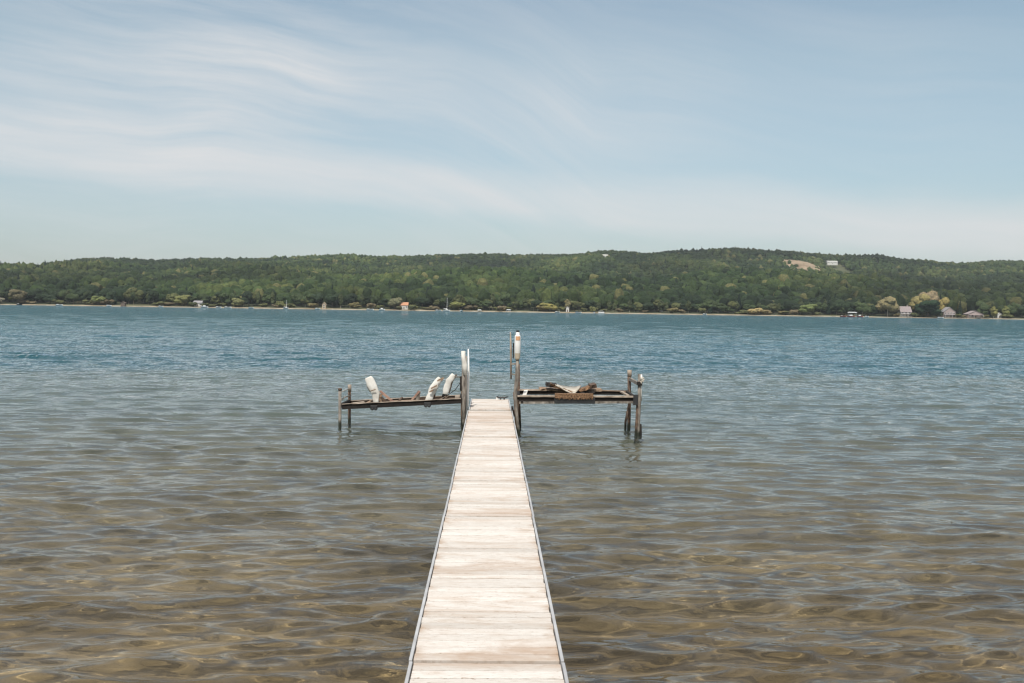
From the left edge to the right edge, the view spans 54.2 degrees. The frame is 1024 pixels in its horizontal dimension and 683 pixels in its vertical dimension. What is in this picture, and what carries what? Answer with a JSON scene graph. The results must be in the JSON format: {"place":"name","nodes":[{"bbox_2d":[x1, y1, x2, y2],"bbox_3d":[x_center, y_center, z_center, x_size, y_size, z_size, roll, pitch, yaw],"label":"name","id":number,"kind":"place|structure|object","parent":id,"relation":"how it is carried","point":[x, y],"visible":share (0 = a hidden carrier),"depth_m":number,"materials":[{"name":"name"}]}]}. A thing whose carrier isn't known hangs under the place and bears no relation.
{"place":"outdoors","nodes":[
{"label":"outdoors","id":0,"kind":"place"},
{"bbox_2d":[0,305,1023,682],"bbox_3d":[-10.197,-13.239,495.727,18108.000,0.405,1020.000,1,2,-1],"label":"water","id":1,"kind":"structure","parent":0,"point":[200,495],"depth_m":16.19,"materials":[{"name":"blue liquid"}]},
{"bbox_2d":[0,255,1023,318],"bbox_3d":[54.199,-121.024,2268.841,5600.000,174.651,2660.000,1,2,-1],"label":"hills","id":2,"kind":"structure","parent":0,"point":[840,267],"depth_m":1018.63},
{"bbox_2d":[2,287,11,302],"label":"broadleaf tree","id":3,"kind":"object","parent":2,"relation":"on","point":[6,290],"visible":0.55,"depth_m":1011.57,"materials":[{"name":"green plant"}]},
{"bbox_2d":[8,288,27,303],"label":"broadleaf tree","id":4,"kind":"object","parent":2,"relation":"on","point":[18,295],"visible":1,"depth_m":994.48,"materials":[{"name":"green plant"}]},
{"bbox_2d":[23,289,31,299],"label":"broadleaf tree","id":5,"kind":"object","parent":2,"relation":"on","point":[28,296],"visible":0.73,"depth_m":1010.33,"materials":[{"name":"green plant"}]},
{"bbox_2d":[30,288,42,300],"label":"broadleaf tree","id":6,"kind":"object","parent":2,"relation":"on","point":[33,293],"visible":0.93,"depth_m":1009.60,"materials":[{"name":"green plant"}]},
{"bbox_2d":[33,292,47,302],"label":"broadleaf tree","id":7,"kind":"object","parent":2,"relation":"on","point":[38,297],"visible":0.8,"depth_m":1010.00,"materials":[{"name":"green plant"}]},
{"bbox_2d":[41,294,56,303],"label":"broadleaf tree","id":8,"kind":"object","parent":2,"relation":"on","point":[46,297],"visible":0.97,"depth_m":1002.60,"materials":[{"name":"green plant"}]},
{"bbox_2d":[52,299,65,303],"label":"shrub","id":9,"kind":"object","parent":2,"relation":"on","point":[59,301],"visible":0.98,"depth_m":1002.30,"materials":[{"name":"green plant"}]},
{"bbox_2d":[57,290,66,298],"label":"broadleaf tree","id":10,"kind":"object","parent":2,"relation":"on","point":[61,293],"visible":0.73,"depth_m":1010.80,"materials":[{"name":"green plant"}]},
{"bbox_2d":[66,293,79,303],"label":"broadleaf tree","id":11,"kind":"object","parent":2,"relation":"on","point":[73,297],"visible":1,"depth_m":1004.34,"materials":[{"name":"green plant"}]},
{"bbox_2d":[76,288,86,303],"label":"broadleaf tree","id":12,"kind":"object","parent":2,"relation":"on","point":[80,294],"visible":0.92,"depth_m":1011.81,"materials":[{"name":"green plant"}]},
{"bbox_2d":[80,287,90,299],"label":"broadleaf tree","id":13,"kind":"object","parent":2,"relation":"on","point":[86,294],"visible":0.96,"depth_m":1013.84,"materials":[{"name":"green plant"}]},
{"bbox_2d":[91,296,105,301],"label":"broadleaf tree","id":14,"kind":"object","parent":2,"relation":"on","point":[97,298],"visible":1,"depth_m":996.01,"materials":[{"name":"green plant"}]},
{"bbox_2d":[96,289,108,296],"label":"broadleaf tree","id":15,"kind":"object","parent":2,"relation":"on","point":[101,293],"visible":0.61,"depth_m":1007.37,"materials":[{"name":"green plant"}]},
{"bbox_2d":[97,299,114,304],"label":"shrub","id":16,"kind":"object","parent":2,"relation":"on","point":[106,301],"visible":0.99,"depth_m":1001.36,"materials":[{"name":"green plant"}]},
{"bbox_2d":[105,291,114,299],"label":"broadleaf tree","id":17,"kind":"object","parent":2,"relation":"on","point":[110,295],"visible":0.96,"depth_m":1009.25,"materials":[{"name":"green plant"}]},
{"bbox_2d":[123,290,131,303],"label":"broadleaf tree","id":18,"kind":"object","parent":2,"relation":"on","point":[126,294],"visible":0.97,"depth_m":1014.21,"materials":[{"name":"green plant"}]},
{"bbox_2d":[129,289,138,304],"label":"broadleaf tree","id":19,"kind":"object","parent":2,"relation":"on","point":[133,297],"visible":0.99,"depth_m":1014.69,"materials":[{"name":"green plant"}]},
{"bbox_2d":[132,288,143,303],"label":"broadleaf tree","id":20,"kind":"object","parent":2,"relation":"on","point":[139,293],"visible":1,"depth_m":1015.05,"materials":[{"name":"green plant"}]},
{"bbox_2d":[148,290,158,302],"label":"broadleaf tree","id":21,"kind":"object","parent":2,"relation":"on","point":[153,294],"visible":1,"depth_m":1010.07,"materials":[{"name":"green plant"}]},
{"bbox_2d":[165,293,178,304],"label":"broadleaf tree","id":22,"kind":"object","parent":2,"relation":"on","point":[169,297],"visible":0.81,"depth_m":1011.26,"materials":[{"name":"green plant"}]},
{"bbox_2d":[174,294,190,305],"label":"broadleaf tree","id":23,"kind":"object","parent":2,"relation":"on","point":[181,299],"visible":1,"depth_m":999.02,"materials":[{"name":"green plant"}]},
{"bbox_2d":[198,294,210,302],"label":"broadleaf tree","id":24,"kind":"object","parent":2,"relation":"on","point":[203,297],"visible":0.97,"depth_m":1016.46,"materials":[{"name":"green plant"}]},
{"bbox_2d":[210,296,220,303],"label":"broadleaf tree","id":25,"kind":"object","parent":2,"relation":"on","point":[215,299],"visible":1,"depth_m":1010.99,"materials":[{"name":"green plant"}]},
{"bbox_2d":[219,293,232,303],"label":"broadleaf tree","id":26,"kind":"object","parent":2,"relation":"on","point":[224,297],"visible":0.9,"depth_m":1010.31,"materials":[{"name":"green plant"}]},
{"bbox_2d":[229,293,239,301],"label":"broadleaf tree","id":27,"kind":"object","parent":2,"relation":"on","point":[232,295],"visible":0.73,"depth_m":1011.13,"materials":[{"name":"green plant"}]},
{"bbox_2d":[231,298,244,305],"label":"broadleaf tree","id":28,"kind":"object","parent":2,"relation":"on","point":[238,301],"visible":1,"depth_m":1000.53,"materials":[{"name":"green plant"}]},
{"bbox_2d":[242,291,252,305],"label":"broadleaf tree","id":29,"kind":"object","parent":2,"relation":"on","point":[248,295],"visible":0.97,"depth_m":1015.22,"materials":[{"name":"green plant"}]},
{"bbox_2d":[249,291,257,301],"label":"broadleaf tree","id":30,"kind":"object","parent":2,"relation":"on","point":[254,293],"visible":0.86,"depth_m":1019.38,"materials":[{"name":"green plant"}]},
{"bbox_2d":[256,291,260,303],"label":"tall tree","id":31,"kind":"object","parent":2,"relation":"on","point":[258,296],"visible":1,"depth_m":1018.28,"materials":[{"name":"green plant"}]},
{"bbox_2d":[261,293,270,301],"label":"broadleaf tree","id":32,"kind":"object","parent":2,"relation":"on","point":[266,298],"visible":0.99,"depth_m":1015.24,"materials":[{"name":"green plant"}]},
{"bbox_2d":[293,295,302,304],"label":"broadleaf tree","id":33,"kind":"object","parent":2,"relation":"on","point":[297,301],"visible":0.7,"depth_m":1020.55,"materials":[{"name":"green plant"}]},
{"bbox_2d":[302,294,313,306],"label":"broadleaf tree","id":34,"kind":"object","parent":2,"relation":"on","point":[309,297],"visible":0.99,"depth_m":1013.38,"materials":[{"name":"green plant"}]},
{"bbox_2d":[312,293,323,306],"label":"broadleaf tree","id":35,"kind":"object","parent":2,"relation":"on","point":[318,297],"visible":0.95,"depth_m":1022.64,"materials":[{"name":"green plant"}]},
{"bbox_2d":[324,294,337,303],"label":"broadleaf tree","id":36,"kind":"object","parent":2,"relation":"on","point":[331,298],"visible":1,"depth_m":1008.46,"materials":[{"name":"green plant"}]},
{"bbox_2d":[338,293,343,307],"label":"tall tree","id":37,"kind":"object","parent":2,"relation":"on","point":[340,298],"visible":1,"depth_m":1013.58,"materials":[{"name":"green plant"}]},
{"bbox_2d":[344,292,357,307],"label":"broadleaf tree","id":38,"kind":"object","parent":2,"relation":"on","point":[351,297],"visible":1,"depth_m":1017.97,"materials":[{"name":"green plant"}]},
{"bbox_2d":[359,294,364,305],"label":"tall tree","id":39,"kind":"object","parent":2,"relation":"on","point":[362,299],"visible":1,"depth_m":1017.90,"materials":[{"name":"green plant"}]},
{"bbox_2d":[370,295,380,307],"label":"broadleaf tree","id":40,"kind":"object","parent":2,"relation":"on","point":[375,299],"visible":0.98,"depth_m":1013.42,"materials":[{"name":"green plant"}]},
{"bbox_2d":[380,298,387,307],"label":"broadleaf tree","id":41,"kind":"object","parent":2,"relation":"on","point":[383,301],"visible":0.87,"depth_m":1014.48,"materials":[{"name":"green plant"}]},
{"bbox_2d":[388,297,402,308],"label":"broadleaf tree","id":42,"kind":"object","parent":2,"relation":"on","point":[394,302],"visible":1,"depth_m":1005.45,"materials":[{"name":"green plant"}]},
{"bbox_2d":[400,302,408,309],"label":"house","id":43,"kind":"structure","parent":2,"relation":"on","point":[404,305],"depth_m":1008.01,"materials":[{"name":"orange"}]},
{"bbox_2d":[414,296,429,308],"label":"broadleaf tree","id":44,"kind":"object","parent":2,"relation":"on","point":[422,300],"visible":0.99,"depth_m":1018.48,"materials":[{"name":"green plant"}]},
{"bbox_2d":[440,295,452,307],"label":"broadleaf tree","id":45,"kind":"object","parent":2,"relation":"on","point":[445,301],"visible":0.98,"depth_m":1012.82,"materials":[{"name":"green plant"}]},
{"bbox_2d":[450,301,464,309],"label":"broadleaf tree","id":46,"kind":"object","parent":2,"relation":"on","point":[456,304],"visible":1,"depth_m":1006.89,"materials":[{"name":"green plant"}]},
{"bbox_2d":[453,295,464,302],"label":"broadleaf tree","id":47,"kind":"object","parent":2,"relation":"on","point":[459,298],"visible":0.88,"depth_m":1011.89,"materials":[{"name":"green plant"}]},
{"bbox_2d":[462,305,477,308],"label":"shrub","id":48,"kind":"object","parent":2,"relation":"on","point":[469,307],"visible":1,"depth_m":1011.52,"materials":[{"name":"green plant"}]},
{"bbox_2d":[468,298,479,309],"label":"broadleaf tree","id":49,"kind":"object","parent":2,"relation":"on","point":[473,301],"visible":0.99,"depth_m":1013.78,"materials":[{"name":"green plant"}]},
{"bbox_2d":[478,300,491,309],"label":"broadleaf tree","id":50,"kind":"object","parent":2,"relation":"on","point":[486,303],"visible":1,"depth_m":1011.79,"materials":[{"name":"green plant"}]},
{"bbox_2d":[490,293,495,306],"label":"tall tree","id":51,"kind":"object","parent":2,"relation":"on","point":[492,297],"visible":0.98,"depth_m":1020.12,"materials":[{"name":"green plant"}]},
{"bbox_2d":[497,293,512,306],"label":"broadleaf tree","id":52,"kind":"object","parent":2,"relation":"on","point":[504,300],"visible":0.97,"depth_m":1018.57,"materials":[{"name":"green plant"}]},
{"bbox_2d":[0,246,1023,314],"bbox_3d":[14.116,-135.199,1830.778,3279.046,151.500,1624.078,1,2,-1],"label":"forest","id":53,"kind":"object","parent":2,"relation":"on","point":[744,276],"visible":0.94,"depth_m":1290.34,"materials":[{"name":"green plant"}]},
{"bbox_2d":[530,300,542,310],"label":"broadleaf tree","id":54,"kind":"object","parent":2,"relation":"on","point":[534,303],"visible":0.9,"depth_m":1011.91,"materials":[{"name":"green plant"}]},
{"bbox_2d":[538,302,557,310],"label":"broadleaf tree","id":55,"kind":"object","parent":2,"relation":"on","point":[549,306],"visible":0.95,"depth_m":1007.67,"materials":[{"name":"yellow plant"}]},
{"bbox_2d":[559,298,568,306],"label":"broadleaf tree","id":56,"kind":"object","parent":2,"relation":"on","point":[562,303],"visible":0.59,"depth_m":1021.11,"materials":[{"name":"green plant"}]},
{"bbox_2d":[573,301,584,308],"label":"broadleaf tree","id":57,"kind":"object","parent":2,"relation":"on","point":[577,304],"visible":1,"depth_m":1014.90,"materials":[{"name":"green plant"}]},
{"bbox_2d":[583,300,595,310],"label":"broadleaf tree","id":58,"kind":"object","parent":2,"relation":"on","point":[588,303],"visible":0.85,"depth_m":1020.65,"materials":[{"name":"green plant"}]},
{"bbox_2d":[618,303,628,311],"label":"broadleaf tree","id":59,"kind":"object","parent":2,"relation":"on","point":[623,306],"visible":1,"depth_m":1019.36,"materials":[{"name":"green plant"}]},
{"bbox_2d":[634,302,642,310],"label":"broadleaf tree","id":60,"kind":"object","parent":2,"relation":"on","point":[639,306],"visible":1,"depth_m":1016.84,"materials":[{"name":"green plant"}]},
{"bbox_2d":[642,302,653,309],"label":"broadleaf tree","id":61,"kind":"object","parent":2,"relation":"on","point":[648,305],"visible":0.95,"depth_m":1017.91,"materials":[{"name":"green plant"}]},
{"bbox_2d":[657,300,663,310],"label":"tall tree","id":62,"kind":"object","parent":2,"relation":"on","point":[660,305],"visible":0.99,"depth_m":1019.59,"materials":[{"name":"green plant"}]},
{"bbox_2d":[667,308,678,312],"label":"shrub","id":63,"kind":"object","parent":2,"relation":"on","point":[672,310],"visible":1,"depth_m":1014.00,"materials":[{"name":"green plant"}]},
{"bbox_2d":[671,303,680,308],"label":"broadleaf tree","id":64,"kind":"object","parent":2,"relation":"on","point":[675,305],"visible":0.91,"depth_m":1029.59,"materials":[{"name":"green plant"}]},
{"bbox_2d":[685,300,691,312],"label":"tall tree","id":65,"kind":"object","parent":2,"relation":"on","point":[688,306],"visible":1,"depth_m":1020.97,"materials":[{"name":"green plant"}]},
{"bbox_2d":[702,300,712,312],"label":"broadleaf tree","id":66,"kind":"object","parent":2,"relation":"on","point":[707,304],"visible":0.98,"depth_m":1021.03,"materials":[{"name":"green plant"}]},
{"bbox_2d":[713,303,723,309],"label":"broadleaf tree","id":67,"kind":"object","parent":2,"relation":"on","point":[717,306],"visible":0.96,"depth_m":1020.64,"materials":[{"name":"green plant"}]},
{"bbox_2d":[718,304,728,311],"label":"broadleaf tree","id":68,"kind":"object","parent":2,"relation":"on","point":[723,308],"visible":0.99,"depth_m":1020.08,"materials":[{"name":"green plant"}]},
{"bbox_2d":[727,301,736,312],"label":"broadleaf tree","id":69,"kind":"object","parent":2,"relation":"on","point":[733,304],"visible":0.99,"depth_m":1022.10,"materials":[{"name":"green plant"}]},
{"bbox_2d":[743,304,755,309],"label":"broadleaf tree","id":70,"kind":"object","parent":2,"relation":"on","point":[747,306],"visible":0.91,"depth_m":1031.23,"materials":[{"name":"green plant"}]},
{"bbox_2d":[747,308,762,314],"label":"shrub","id":71,"kind":"object","parent":2,"relation":"on","point":[755,311],"visible":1,"depth_m":1008.60,"materials":[{"name":"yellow plant"}]},
{"bbox_2d":[758,305,772,311],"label":"broadleaf tree","id":72,"kind":"object","parent":2,"relation":"on","point":[764,307],"visible":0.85,"depth_m":1020.15,"materials":[{"name":"green plant"}]},
{"bbox_2d":[766,303,776,310],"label":"broadleaf tree","id":73,"kind":"object","parent":2,"relation":"on","point":[773,307],"visible":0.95,"depth_m":1018.38,"materials":[{"name":"green plant"}]},
{"bbox_2d":[790,304,803,309],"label":"broadleaf tree","id":74,"kind":"object","parent":2,"relation":"on","point":[795,307],"visible":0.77,"depth_m":1025.47,"materials":[{"name":"green plant"}]},
{"bbox_2d":[798,303,817,314],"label":"broadleaf tree","id":75,"kind":"object","parent":2,"relation":"on","point":[809,307],"visible":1,"depth_m":1012.38,"materials":[{"name":"green plant"}]},
{"bbox_2d":[815,302,827,314],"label":"broadleaf tree","id":76,"kind":"object","parent":2,"relation":"on","point":[823,306],"visible":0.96,"depth_m":1023.89,"materials":[{"name":"green plant"}]},
{"bbox_2d":[826,261,837,264],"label":"building","id":77,"kind":"structure","parent":2,"relation":"on","point":[832,262],"depth_m":2145.20,"materials":[{"name":"white glass"}]},
{"bbox_2d":[830,301,842,314],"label":"broadleaf tree","id":78,"kind":"object","parent":2,"relation":"on","point":[836,305],"visible":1,"depth_m":1023.31,"materials":[{"name":"green plant"}]},
{"bbox_2d":[842,301,851,314],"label":"broadleaf tree","id":79,"kind":"object","parent":2,"relation":"on","point":[846,305],"visible":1,"depth_m":1021.47,"materials":[{"name":"green plant"}]},
{"bbox_2d":[854,301,868,315],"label":"broadleaf tree","id":80,"kind":"object","parent":2,"relation":"on","point":[862,307],"visible":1,"depth_m":1020.04,"materials":[{"name":"green plant"}]},
{"bbox_2d":[869,305,879,314],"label":"broadleaf tree","id":81,"kind":"object","parent":2,"relation":"on","point":[875,310],"visible":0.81,"depth_m":1024.93,"materials":[{"name":"green plant"}]},
{"bbox_2d":[875,296,899,315],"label":"broadleaf tree","id":82,"kind":"object","parent":2,"relation":"on","point":[889,303],"visible":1,"depth_m":1011.08,"materials":[{"name":"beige plant"}]},
{"bbox_2d":[909,293,929,309],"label":"broadleaf tree","id":83,"kind":"object","parent":2,"relation":"on","point":[919,299],"visible":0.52,"depth_m":1024.94,"materials":[{"name":"yellow plant"}]},
{"bbox_2d":[914,300,942,316],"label":"broadleaf tree","id":84,"kind":"object","parent":2,"relation":"on","point":[930,307],"visible":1,"depth_m":1008.88,"materials":[{"name":"green plant"}]},
{"bbox_2d":[919,289,939,300],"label":"broadleaf tree","id":85,"kind":"object","parent":2,"relation":"on","point":[933,295],"visible":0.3,"depth_m":1033.70,"materials":[{"name":"beige plant"}]},
{"bbox_2d":[938,297,949,309],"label":"broadleaf tree","id":86,"kind":"object","parent":2,"relation":"on","point":[945,301],"visible":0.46,"depth_m":1028.47,"materials":[{"name":"yellow plant"}]},
{"bbox_2d":[963,311,982,317],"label":"cottage","id":87,"kind":"structure","parent":2,"relation":"on","point":[971,314],"depth_m":1015.52,"materials":[{"name":"grey"}]},
{"bbox_2d":[975,301,989,313],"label":"broadleaf tree","id":88,"kind":"object","parent":2,"relation":"on","point":[983,308],"visible":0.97,"depth_m":1026.64,"materials":[{"name":"green plant"}]},
{"bbox_2d":[990,307,997,317],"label":"tall tree","id":89,"kind":"object","parent":2,"relation":"on","point":[993,310],"visible":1,"depth_m":1017.76,"materials":[{"name":"green plant"}]},
{"bbox_2d":[1002,306,1009,317],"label":"tall tree","id":90,"kind":"object","parent":2,"relation":"on","point":[1005,310],"visible":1,"depth_m":1017.83,"materials":[{"name":"green plant"}]},
{"bbox_2d":[1007,304,1016,314],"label":"broadleaf tree","id":91,"kind":"object","parent":2,"relation":"on","point":[1012,310],"visible":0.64,"depth_m":1024.98,"materials":[{"name":"green plant"}]},
{"bbox_2d":[1010,302,1021,316],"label":"broadleaf tree","id":92,"kind":"object","parent":2,"relation":"on","point":[1014,304],"visible":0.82,"depth_m":1029.33,"materials":[{"name":"green plant"}]},
{"bbox_2d":[1015,304,1023,317],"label":"broadleaf tree","id":93,"kind":"object","parent":2,"relation":"on","point":[1020,309],"visible":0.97,"depth_m":1025.78,"materials":[{"name":"green plant"}]},
{"bbox_2d":[0,0,1023,264],"label":"sky","id":94,"kind":"structure","parent":0,"point":[147,129],"materials":[{"name":"blue"}]},
{"bbox_2d":[783,259,820,270],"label":"bare slope","id":95,"kind":"structure","parent":0,"point":[804,265],"depth_m":2071.18,"materials":[{"name":"beige sand"}]},
{"bbox_2d":[897,305,911,316],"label":"house","id":96,"kind":"structure","parent":0,"point":[905,311],"depth_m":1016.06,"materials":[{"name":"white"}]},
{"bbox_2d":[940,307,956,317],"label":"house","id":97,"kind":"structure","parent":0,"point":[947,312],"depth_m":1015.35,"materials":[{"name":"grey"}]},
{"bbox_3d":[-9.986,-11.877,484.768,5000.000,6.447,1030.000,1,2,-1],"label":"lake bed","id":98,"kind":"structure","parent":0,"visible":0},
{"bbox_2d":[338,351,466,428],"bbox_3d":[-2.694,1.574,24.974,3.157,2.760,1.178,1,2,-1],"label":"boat lift","id":99,"kind":"object","parent":98,"relation":"on","point":[376,401],"visible":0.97,"depth_m":24.54,"materials":[{"name":"metal"}]},
{"bbox_2d":[465,356,466,418],"bbox_3d":[-1.191,1.639,25.448,0.076,2.543,0.065,1,2,-1],"label":"mooring pole","id":100,"kind":"object","parent":98,"relation":"on","point":[465,390],"visible":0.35,"depth_m":25.41,"materials":[{"name":"wood"}]},
{"bbox_2d":[466,349,469,414],"bbox_3d":[-1.122,1.556,24.946,0.112,2.742,0.065,1,2,-1],"label":"mooring pole","id":101,"kind":"object","parent":98,"relation":"on","point":[467,397],"visible":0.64,"depth_m":24.91,"materials":[{"name":"white plastic"}]},
{"bbox_2d":[404,396,568,682],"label":"dock","id":102,"kind":"object","parent":98,"relation":"on","point":[486,615],"visible":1,"depth_m":9.18,"materials":[{"name":"beige wood"}]},
{"bbox_2d":[510,332,644,435],"bbox_3d":[1.509,1.384,24.246,3.192,3.212,1.601,1,2,-1],"label":"boat lift","id":103,"kind":"object","parent":98,"relation":"on","point":[562,394],"visible":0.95,"depth_m":23.59,"materials":[{"name":"metal"}]},
{"bbox_2d":[514,330,520,359],"bbox_3d":[0.130,0.086,23.500,0.146,0.698,0.150,1,2,-1],"label":"jug","id":104,"kind":"object","parent":103,"relation":"on","point":[517,345],"visible":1,"depth_m":23.45,"materials":[{"name":"beige plastic"}]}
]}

